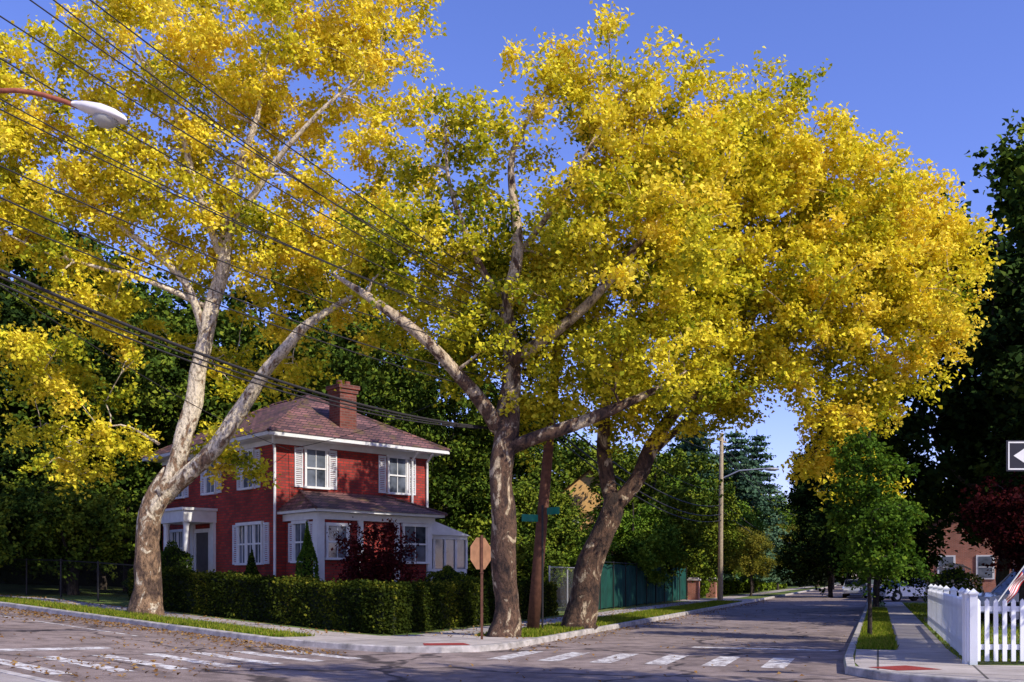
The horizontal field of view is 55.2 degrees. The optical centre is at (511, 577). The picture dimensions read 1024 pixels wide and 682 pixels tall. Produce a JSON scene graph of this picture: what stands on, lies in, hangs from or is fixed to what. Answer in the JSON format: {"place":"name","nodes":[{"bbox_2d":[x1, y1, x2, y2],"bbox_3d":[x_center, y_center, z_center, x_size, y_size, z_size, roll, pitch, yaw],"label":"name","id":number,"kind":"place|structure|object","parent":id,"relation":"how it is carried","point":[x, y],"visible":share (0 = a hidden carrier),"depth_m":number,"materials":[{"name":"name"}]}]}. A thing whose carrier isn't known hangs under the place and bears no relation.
{"place":"outdoors","nodes":[
{"label":"outdoors","id":0,"kind":"place"},
{"bbox_2d":[0,673,41,681],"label":"sidewalk","id":1,"kind":"structure","parent":0,"point":[7,678],"depth_m":12.74,"materials":[{"name":"concrete"}]},
{"bbox_2d":[6,595,361,635],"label":"sidewalk","id":2,"kind":"structure","parent":0,"point":[275,627],"depth_m":27.53,"materials":[{"name":"concrete"}]},
{"bbox_2d":[283,634,534,645],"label":"sidewalk","id":3,"kind":"structure","parent":0,"point":[408,640],"depth_m":22.98,"materials":[{"name":"concrete"}]},
{"bbox_2d":[470,535,490,638],"bbox_3d":[-0.710,0.230,23.409,0.108,2.500,0.758,0,0,38],"label":"stop sign","id":4,"kind":"object","parent":3,"relation":"on","point":[480,553],"visible":1,"depth_m":23.38,"materials":[{"name":"brown metal"}]},
{"bbox_2d":[0,584,838,646],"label":"lawn","id":5,"kind":"structure","parent":0,"point":[92,598],"depth_m":40.28,"materials":[{"name":"green plant"}]},
{"bbox_2d":[0,497,24,567],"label":"shrub","id":6,"kind":"object","parent":5,"relation":"on","point":[4,551],"visible":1,"depth_m":35.79,"materials":[{"name":"green plant"}]},
{"bbox_2d":[0,246,69,435],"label":"maple tree","id":7,"kind":"object","parent":5,"relation":"on","point":[7,293],"visible":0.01,"depth_m":58.33,"materials":[{"name":"green plant"}]},
{"bbox_2d":[0,291,82,541],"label":"maple tree","id":8,"kind":"object","parent":5,"relation":"on","point":[19,458],"visible":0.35,"depth_m":41.68,"materials":[{"name":"green plant"}]},
{"bbox_2d":[0,227,93,480],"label":"maple tree","id":9,"kind":"object","parent":5,"relation":"on","point":[12,302],"visible":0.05,"depth_m":47.22,"materials":[{"name":"green plant"}]},
{"bbox_2d":[0,466,131,592],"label":"shrub","id":10,"kind":"object","parent":5,"relation":"on","point":[110,492],"visible":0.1,"depth_m":41.44,"materials":[{"name":"green plant"}]},
{"bbox_2d":[0,558,133,601],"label":"chain link fence","id":11,"kind":"object","parent":5,"relation":"on","point":[61,572],"visible":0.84,"depth_m":35.67,"materials":[{"name":"metal"}]},
{"bbox_2d":[4,479,137,594],"bbox_3d":[-17.264,-1.419,38.727,5.283,4.920,4.520,0,0,26],"label":"shrub","id":12,"kind":"object","parent":5,"relation":"on","point":[76,530],"visible":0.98,"depth_m":38.19,"materials":[{"name":"green plant"}]},
{"bbox_2d":[0,184,225,589],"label":"maple tree","id":13,"kind":"object","parent":5,"relation":"on","point":[27,273],"visible":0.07,"depth_m":46.73,"materials":[{"name":"green plant"}]},
{"bbox_2d":[0,280,240,591],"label":"maple tree","id":14,"kind":"object","parent":5,"relation":"on","point":[152,393],"visible":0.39,"depth_m":44.56,"materials":[{"name":"green plant"}]},
{"bbox_2d":[121,472,161,566],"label":"shrub","id":15,"kind":"object","parent":5,"relation":"on","point":[140,494],"visible":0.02,"depth_m":44.05,"materials":[{"name":"green plant"}]},
{"bbox_2d":[0,595,314,636],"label":"grass verge","id":16,"kind":"object","parent":5,"relation":"on","point":[171,619],"depth_m":26.13,"materials":[{"name":"green plant"}]},
{"bbox_2d":[160,540,193,569],"bbox_3d":[-12.879,-0.143,37.216,1.626,2.602,1.592,0,0,44],"label":"garden shrub","id":17,"kind":"object","parent":5,"relation":"on","point":[173,555],"visible":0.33,"depth_m":36.87,"materials":[{"name":"green plant"}]},
{"bbox_2d":[0,0,454,614],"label":"plane tree","id":18,"kind":"object","parent":5,"relation":"on","point":[334,38],"visible":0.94,"depth_m":28.07,"materials":[{"name":"yellow plant"}]},
{"bbox_2d":[244,549,258,575],"bbox_3d":[-9.307,0.100,34.986,0.798,2.230,0.808,0,0,0],"label":"garden shrub","id":19,"kind":"object","parent":5,"relation":"on","point":[251,567],"visible":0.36,"depth_m":34.91,"materials":[{"name":"green plant"}]},
{"bbox_2d":[156,249,360,428],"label":"maple tree","id":20,"kind":"object","parent":5,"relation":"on","point":[231,302],"visible":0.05,"depth_m":52.65,"materials":[{"name":"green plant"}]},
{"bbox_2d":[162,443,427,582],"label":"walls","id":21,"kind":"structure","parent":5,"relation":"on","point":[357,472],"depth_m":36.86,"materials":[{"name":"red brick"}]},
{"bbox_2d":[196,532,207,572],"bbox_3d":[-12.327,-0.599,39.110,0.057,2.397,1.134,0,0,-43],"label":"front door","id":22,"kind":"structure","parent":21,"relation":"attached to","point":[202,552],"depth_m":39.10,"materials":[{"name":"paint"}]},
{"bbox_2d":[142,431,449,581],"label":"white trim","id":23,"kind":"structure","parent":21,"relation":"attached to","point":[186,517],"depth_m":36.37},
{"bbox_2d":[169,447,415,564],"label":"shutters","id":24,"kind":"object","parent":23,"relation":"on","point":[300,470],"visible":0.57,"depth_m":36.64,"materials":[{"name":"paint"}]},
{"bbox_2d":[141,395,450,515],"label":"roof","id":25,"kind":"structure","parent":23,"relation":"on","point":[300,415],"depth_m":37.12,"materials":[{"name":"brown tile"}]},
{"bbox_2d":[326,380,359,428],"bbox_3d":[-6.544,-6.300,37.905,0.950,2.600,0.950,0,0,-43],"label":"chimney","id":26,"kind":"object","parent":25,"relation":"on","point":[342,417],"visible":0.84,"depth_m":37.62,"materials":[{"name":"brick"}]},
{"bbox_2d":[173,449,425,562],"bbox_3d":[-8.504,-2.625,39.277,5.795,4.150,10.770,0,0,-43],"label":"window glass","id":27,"kind":"object","parent":23,"relation":"on","point":[316,459],"visible":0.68,"depth_m":36.33,"materials":[{"name":"grey glass"}]},
{"bbox_2d":[295,520,318,579],"bbox_3d":[-6.750,-0.208,32.295,1.000,3.361,1.013,0,0,0],"label":"garden shrub","id":28,"kind":"object","parent":5,"relation":"on","point":[305,566],"visible":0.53,"depth_m":32.16,"materials":[{"name":"green plant"}]},
{"bbox_2d":[202,306,431,430],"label":"maple tree","id":29,"kind":"object","parent":5,"relation":"on","point":[355,369],"visible":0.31,"depth_m":47.53,"materials":[{"name":"green plant"}]},
{"bbox_2d":[127,565,558,634],"bbox_3d":[-3.925,0.580,33.979,11.870,2.100,13.692,0,0,37],"label":"privet hedge","id":30,"kind":"object","parent":5,"relation":"on","point":[375,606],"visible":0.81,"depth_m":27.93,"materials":[{"name":"green plant"}]},
{"bbox_2d":[327,517,425,588],"bbox_3d":[-4.238,-0.207,31.064,3.445,3.447,2.465,0,0,22],"label":"japanese maple","id":31,"kind":"object","parent":5,"relation":"on","point":[380,565],"visible":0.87,"depth_m":30.69,"materials":[{"name":"red plant"}]},
{"bbox_2d":[328,303,489,507],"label":"maple tree","id":32,"kind":"object","parent":5,"relation":"on","point":[397,377],"visible":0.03,"depth_m":54.81,"materials":[{"name":"green plant"}]},
{"bbox_2d":[356,361,525,533],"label":"maple tree","id":33,"kind":"object","parent":5,"relation":"on","point":[449,474],"visible":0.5,"depth_m":48.40,"materials":[{"name":"green plant"}]},
{"bbox_2d":[424,564,467,582],"bbox_3d":[-2.399,0.553,36.183,1.960,2.086,1.801,0,0,33],"label":"garden shrub","id":34,"kind":"object","parent":5,"relation":"on","point":[446,572],"visible":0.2,"depth_m":35.83,"materials":[{"name":"green plant"}]},
{"bbox_2d":[432,521,469,577],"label":"sunroom","id":35,"kind":"structure","parent":5,"relation":"on","point":[441,531],"depth_m":38.40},
{"bbox_2d":[457,525,490,581],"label":"shrub","id":36,"kind":"object","parent":5,"relation":"on","point":[472,570],"visible":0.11,"depth_m":40.99,"materials":[{"name":"green plant"}]},
{"bbox_2d":[456,502,560,578],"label":"shrub","id":37,"kind":"object","parent":5,"relation":"on","point":[527,528],"visible":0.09,"depth_m":45.55,"materials":[{"name":"green plant"}]},
{"bbox_2d":[446,432,575,517],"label":"roadside tree","id":38,"kind":"object","parent":5,"relation":"on","point":[537,472],"visible":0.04,"depth_m":56.58,"materials":[{"name":"green plant"}]},
{"bbox_2d":[453,386,582,522],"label":"maple tree","id":39,"kind":"object","parent":5,"relation":"on","point":[520,471],"visible":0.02,"depth_m":57.55,"materials":[{"name":"green plant"}]},
{"bbox_2d":[483,529,570,587],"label":"shrub","id":40,"kind":"object","parent":5,"relation":"on","point":[524,554],"visible":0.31,"depth_m":40.06,"materials":[{"name":"green plant"}]},
{"bbox_2d":[472,477,586,586],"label":"roadside tree","id":41,"kind":"object","parent":5,"relation":"on","point":[561,539],"visible":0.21,"depth_m":49.12,"materials":[{"name":"green plant"}]},
{"bbox_2d":[522,505,559,629],"bbox_3d":[0.794,-0.270,27.350,1.049,3.500,0.396,0,0,0],"label":"street name sign","id":42,"kind":"object","parent":5,"relation":"on","point":[534,517],"visible":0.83,"depth_m":27.29,"materials":[{"name":"metal"}]},
{"bbox_2d":[512,450,575,488],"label":"roadside tree","id":43,"kind":"object","parent":5,"relation":"on","point":[559,466],"depth_m":73.06,"materials":[{"name":"green plant"}]},
{"bbox_2d":[527,312,562,629],"bbox_3d":[1.073,-2.917,27.903,0.962,9.226,1.902,0,0,34],"label":"utility pole","id":44,"kind":"object","parent":5,"relation":"on","point":[534,613],"visible":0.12,"depth_m":27.56,"materials":[{"name":"brown wood"}]},
{"bbox_2d":[0,0,802,547],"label":"power lines","id":45,"kind":"object","parent":44,"relation":"attached to","point":[424,420],"visible":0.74,"depth_m":18.57,"materials":[{"name":"metal"}]},
{"bbox_2d":[324,0,775,636],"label":"plane tree","id":46,"kind":"object","parent":5,"relation":"on","point":[626,180],"visible":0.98,"depth_m":24.07,"materials":[{"name":"yellow plant"}]},
{"bbox_2d":[522,503,591,586],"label":"roadside tree","id":47,"kind":"object","parent":5,"relation":"on","point":[574,507],"visible":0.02,"depth_m":54.08,"materials":[{"name":"green plant"}]},
{"bbox_2d":[524,425,597,492],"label":"roadside tree","id":48,"kind":"object","parent":5,"relation":"on","point":[580,465],"visible":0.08,"depth_m":80.29,"materials":[{"name":"green plant"}]},
{"bbox_2d":[549,565,574,612],"bbox_3d":[2.284,0.550,40.415,0.066,2.060,4.767,0,0,20],"label":"chain link fence","id":49,"kind":"object","parent":5,"relation":"on","point":[567,584],"visible":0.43,"depth_m":39.92,"materials":[{"name":"grey metal"}]},
{"bbox_2d":[556,470,614,599],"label":"walls","id":50,"kind":"structure","parent":5,"relation":"on","point":[581,489],"depth_m":63.64,"materials":[{"name":"beige"}]},
{"bbox_2d":[555,521,623,590],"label":"roadside tree","id":51,"kind":"object","parent":5,"relation":"on","point":[573,553],"visible":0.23,"depth_m":49.03,"materials":[{"name":"green plant"}]},
{"bbox_2d":[474,600,741,636],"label":"grass verge","id":52,"kind":"object","parent":5,"relation":"on","point":[555,628],"depth_m":35.51,"materials":[{"name":"green plant"}]},
{"bbox_2d":[574,437,642,478],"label":"roadside tree","id":53,"kind":"object","parent":5,"relation":"on","point":[630,451],"visible":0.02,"depth_m":88.56,"materials":[{"name":"green plant"}]},
{"bbox_2d":[588,496,689,604],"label":"roadside tree","id":54,"kind":"object","parent":5,"relation":"on","point":[649,549],"visible":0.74,"depth_m":53.09,"materials":[{"name":"green plant"}]},
{"bbox_2d":[598,561,686,609],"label":"green screen fence","id":55,"kind":"object","parent":5,"relation":"on","point":[623,585],"visible":0.57,"depth_m":51.31,"materials":[{"name":"fabric"}]},
{"bbox_2d":[581,442,723,583],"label":"roadside tree","id":56,"kind":"object","parent":5,"relation":"on","point":[695,539],"visible":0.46,"depth_m":57.93,"materials":[{"name":"green plant"}]},
{"bbox_2d":[651,467,727,550],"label":"roadside tree","id":57,"kind":"object","parent":5,"relation":"on","point":[677,482],"visible":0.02,"depth_m":73.32,"materials":[{"name":"green plant"}]},
{"bbox_2d":[688,580,699,599],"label":"shaft","id":58,"kind":"object","parent":5,"relation":"on","point":[694,590],"visible":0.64,"depth_m":65.58,"materials":[{"name":"orange brick"}]},
{"bbox_2d":[662,480,750,596],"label":"roadside tree","id":59,"kind":"object","parent":5,"relation":"on","point":[729,496],"visible":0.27,"depth_m":66.97,"materials":[{"name":"green plant"}]},
{"bbox_2d":[664,410,753,581],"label":"pine tree","id":60,"kind":"object","parent":5,"relation":"on","point":[687,449],"visible":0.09,"depth_m":83.30,"materials":[{"name":"green plant"}]},
{"bbox_2d":[723,580,735,594],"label":"topiary shrub","id":61,"kind":"object","parent":5,"relation":"on","point":[728,587],"visible":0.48,"depth_m":83.44,"materials":[{"name":"green plant"}]},
{"bbox_2d":[714,497,773,583],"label":"roadside tree","id":62,"kind":"object","parent":5,"relation":"on","point":[748,516],"visible":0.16,"depth_m":82.43,"materials":[{"name":"green plant"}]},
{"bbox_2d":[717,433,778,599],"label":"utility pole","id":63,"kind":"object","parent":5,"relation":"on","point":[720,563],"visible":0.91,"depth_m":64.38,"materials":[{"name":"brown wood"}]},
{"bbox_2d":[712,427,789,582],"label":"pine tree","id":64,"kind":"object","parent":5,"relation":"on","point":[747,492],"visible":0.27,"depth_m":91.33,"materials":[{"name":"green plant"}]},
{"bbox_2d":[723,526,781,595],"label":"young street tree","id":65,"kind":"object","parent":5,"relation":"on","point":[753,545],"visible":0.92,"depth_m":77.29,"materials":[{"name":"green plant"}]},
{"bbox_2d":[507,46,1010,629],"bbox_3d":[7.133,-6.387,28.832,14.602,16.702,8.479,0,0,0],"label":"plane tree","id":66,"kind":"object","parent":5,"relation":"on","point":[859,256],"visible":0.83,"depth_m":27.25,"materials":[{"name":"yellow plant"}]},
{"bbox_2d":[738,460,796,592],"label":"pine tree","id":67,"kind":"object","parent":5,"relation":"on","point":[757,479],"visible":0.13,"depth_m":95.36,"materials":[{"name":"green plant"}]},
{"bbox_2d":[740,434,798,591],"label":"pine tree","id":68,"kind":"object","parent":5,"relation":"on","point":[758,440],"visible":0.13,"depth_m":103.46,"materials":[{"name":"green plant"}]},
{"bbox_2d":[770,517,805,589],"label":"young street tree","id":69,"kind":"object","parent":5,"relation":"on","point":[791,539],"visible":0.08,"depth_m":117.91,"materials":[{"name":"green plant"}]},
{"bbox_2d":[784,572,827,585],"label":"boundary hedge","id":70,"kind":"object","parent":5,"relation":"on","point":[825,581],"visible":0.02,"depth_m":176.99,"materials":[{"name":"green plant"}]},
{"bbox_2d":[0,584,893,681],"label":"asphalt road","id":71,"kind":"structure","parent":0,"point":[820,666],"depth_m":19.41,"materials":[{"name":"grey asphalt"}]},
{"bbox_2d":[0,669,58,681],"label":"kerb","id":72,"kind":"structure","parent":71,"relation":"on","point":[24,675],"depth_m":13.01,"materials":[{"name":"concrete"}]},
{"bbox_2d":[0,650,360,674],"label":"crosswalk marking","id":73,"kind":"object","parent":71,"relation":"on","point":[50,671],"visible":0.93,"depth_m":17.11,"materials":[{"name":"paint"}]},
{"bbox_2d":[0,647,837,650],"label":"stop line marking","id":74,"kind":"object","parent":71,"relation":"on","point":[36,649],"visible":0.89,"depth_m":18.62,"materials":[{"name":"paint"}]},
{"bbox_2d":[0,584,840,652],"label":"kerb","id":75,"kind":"structure","parent":71,"relation":"on","point":[384,648],"depth_m":23.65,"materials":[{"name":"concrete"}]},
{"bbox_2d":[0,594,860,681],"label":"fallen leaves","id":76,"kind":"object","parent":71,"relation":"on","point":[143,628],"visible":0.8,"depth_m":23.77,"materials":[{"name":"yellow plant"}]},
{"bbox_2d":[488,651,794,667],"bbox_3d":[2.551,1.596,19.334,5.671,0.001,2.300,0,0,20],"label":"crosswalk marking","id":77,"kind":"object","parent":71,"relation":"on","point":[727,660],"visible":1,"depth_m":19.12,"materials":[{"name":"paint"}]},
{"bbox_2d":[842,580,866,597],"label":"parked car","id":78,"kind":"object","parent":71,"relation":"on","point":[846,590],"visible":0.52,"depth_m":76.51,"materials":[{"name":"paint"}]},
{"bbox_2d":[843,602,1023,681],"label":"kerb","id":79,"kind":"structure","parent":71,"relation":"on","point":[848,662],"depth_m":15.24,"materials":[{"name":"concrete"}]},
{"bbox_2d":[0,0,1023,503],"label":"sky","id":80,"kind":"structure","parent":0,"point":[945,75],"materials":[{"name":"blue"}]},
{"bbox_2d":[418,586,813,635],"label":"sidewalk","id":81,"kind":"structure","parent":0,"point":[485,629],"depth_m":40.45,"materials":[{"name":"concrete"}]},
{"bbox_2d":[880,585,948,650],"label":"sidewalk","id":82,"kind":"structure","parent":0,"point":[912,631],"depth_m":26.90,"materials":[{"name":"concrete"}]},
{"bbox_2d":[844,584,1023,681],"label":"lawn","id":83,"kind":"structure","parent":0,"point":[991,662],"depth_m":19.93,"materials":[{"name":"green plant"}]},
{"bbox_2d":[795,419,949,606],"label":"oak tree","id":84,"kind":"object","parent":83,"relation":"on","point":[923,542],"visible":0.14,"depth_m":49.63,"materials":[{"name":"green plant"}]},
{"bbox_2d":[812,423,939,634],"bbox_3d":[9.100,-1.125,24.735,2.800,5.414,2.794,0,0,0],"label":"street sapling","id":85,"kind":"object","parent":83,"relation":"on","point":[870,532],"visible":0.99,"depth_m":24.40,"materials":[{"name":"green plant"}]},
{"bbox_2d":[855,607,899,649],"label":"grass verge","id":86,"kind":"object","parent":83,"relation":"on","point":[884,636],"depth_m":24.52,"materials":[{"name":"green plant"}]},
{"bbox_2d":[801,192,1023,585],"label":"oak tree","id":87,"kind":"object","parent":83,"relation":"on","point":[960,424],"visible":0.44,"depth_m":38.76,"materials":[{"name":"green plant"}]},
{"bbox_2d":[921,563,983,603],"bbox_3d":[16.918,0.549,37.497,2.198,2.245,2.107,0,0,33],"label":"hydrangea bush","id":88,"kind":"object","parent":83,"relation":"on","point":[951,576],"visible":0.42,"depth_m":37.07,"materials":[{"name":"green plant"}]},
{"bbox_2d":[928,515,1014,591],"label":"walls","id":89,"kind":"structure","parent":83,"relation":"on","point":[965,555],"depth_m":65.02,"materials":[{"name":"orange brick"}]},
{"bbox_2d":[938,555,994,578],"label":"window trim","id":90,"kind":"structure","parent":89,"relation":"attached to","point":[977,556],"depth_m":64.66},
{"bbox_2d":[940,556,991,577],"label":"window glass","id":91,"kind":"object","parent":90,"relation":"in","point":[982,569],"visible":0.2,"depth_m":64.52,"materials":[{"name":"grey glass"}]},
{"bbox_2d":[928,584,1023,664],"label":"picket fence","id":92,"kind":"object","parent":83,"relation":"on","point":[954,620],"visible":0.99,"depth_m":16.68,"materials":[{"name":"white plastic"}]},
{"bbox_2d":[948,109,1023,393],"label":"oak tree","id":93,"kind":"object","parent":83,"relation":"on","point":[1007,165],"visible":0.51,"depth_m":43.78,"materials":[{"name":"green plant"}]},
{"bbox_2d":[957,471,1023,622],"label":"copper beech tree","id":94,"kind":"object","parent":83,"relation":"on","point":[1002,518],"visible":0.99,"depth_m":30.30,"materials":[{"name":"red plant"}]},
{"bbox_2d":[962,293,1023,491],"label":"oak tree","id":95,"kind":"object","parent":83,"relation":"on","point":[1013,426],"visible":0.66,"depth_m":33.98,"materials":[{"name":"green plant"}]},
{"bbox_2d":[998,566,1023,602],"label":"american flag","id":96,"kind":"object","parent":83,"relation":"on","point":[1015,584],"visible":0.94,"depth_m":26.99,"materials":[{"name":"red fabric"}]},
{"bbox_2d":[855,649,1023,680],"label":"sidewalk","id":97,"kind":"structure","parent":0,"point":[945,663],"depth_m":16.62,"materials":[{"name":"concrete"}]},
{"bbox_2d":[872,665,934,669],"bbox_3d":[6.375,1.467,15.900,0.826,0.001,0.761,0,0,-22],"label":"tactile ramp pad","id":98,"kind":"object","parent":97,"relation":"on","point":[904,667],"visible":1,"depth_m":15.84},
{"bbox_2d":[872,597,1018,626],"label":"driveway","id":99,"kind":"structure","parent":0,"point":[907,599],"depth_m":63.34,"materials":[{"name":"concrete"}]},
{"bbox_2d":[866,578,927,601],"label":"parked car","id":100,"kind":"object","parent":99,"relation":"on","point":[910,595],"visible":0.17,"depth_m":60.69,"materials":[{"name":"paint"}]},
{"bbox_2d":[978,569,1018,623],"bbox_3d":[17.375,0.594,32.262,4.650,1.768,1.830,0,0,-4],"label":"parked suv","id":101,"kind":"object","parent":99,"relation":"on","point":[998,590],"visible":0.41,"depth_m":31.69,"materials":[{"name":"paint"}]},
{"bbox_2d":[1006,440,1023,470],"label":"one way sign","id":102,"kind":"object","parent":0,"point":[1014,455],"visible":1,"depth_m":13.97,"materials":[{"name":"metal"}]},
{"bbox_3d":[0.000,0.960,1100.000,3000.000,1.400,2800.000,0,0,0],"label":"ground","id":103,"kind":"structure","parent":0,"visible":0},
{"bbox_2d":[771,452,842,597],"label":"oak tree","id":104,"kind":"object","parent":103,"relation":"on","point":[803,499],"visible":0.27,"depth_m":79.24,"materials":[{"name":"green plant"}]},
{"bbox_2d":[787,489,861,588],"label":"roadside tree","id":105,"kind":"object","parent":103,"relation":"on","point":[795,522],"visible":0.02,"depth_m":135.03,"materials":[{"name":"green plant"}]},
{"bbox_2d":[834,568,860,584],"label":"distant woodland","id":106,"kind":"object","parent":103,"relation":"on","point":[842,579],"visible":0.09,"depth_m":201.58,"materials":[{"name":"green plant"}]},
{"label":"utility pole","id":107,"kind":"object","parent":103,"relation":"on","visible":0},
{"bbox_2d":[0,88,127,128],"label":"street lamp","id":108,"kind":"object","parent":107,"relation":"attached to","point":[105,116],"visible":1,"depth_m":13.93,"materials":[{"name":"beige metal"}]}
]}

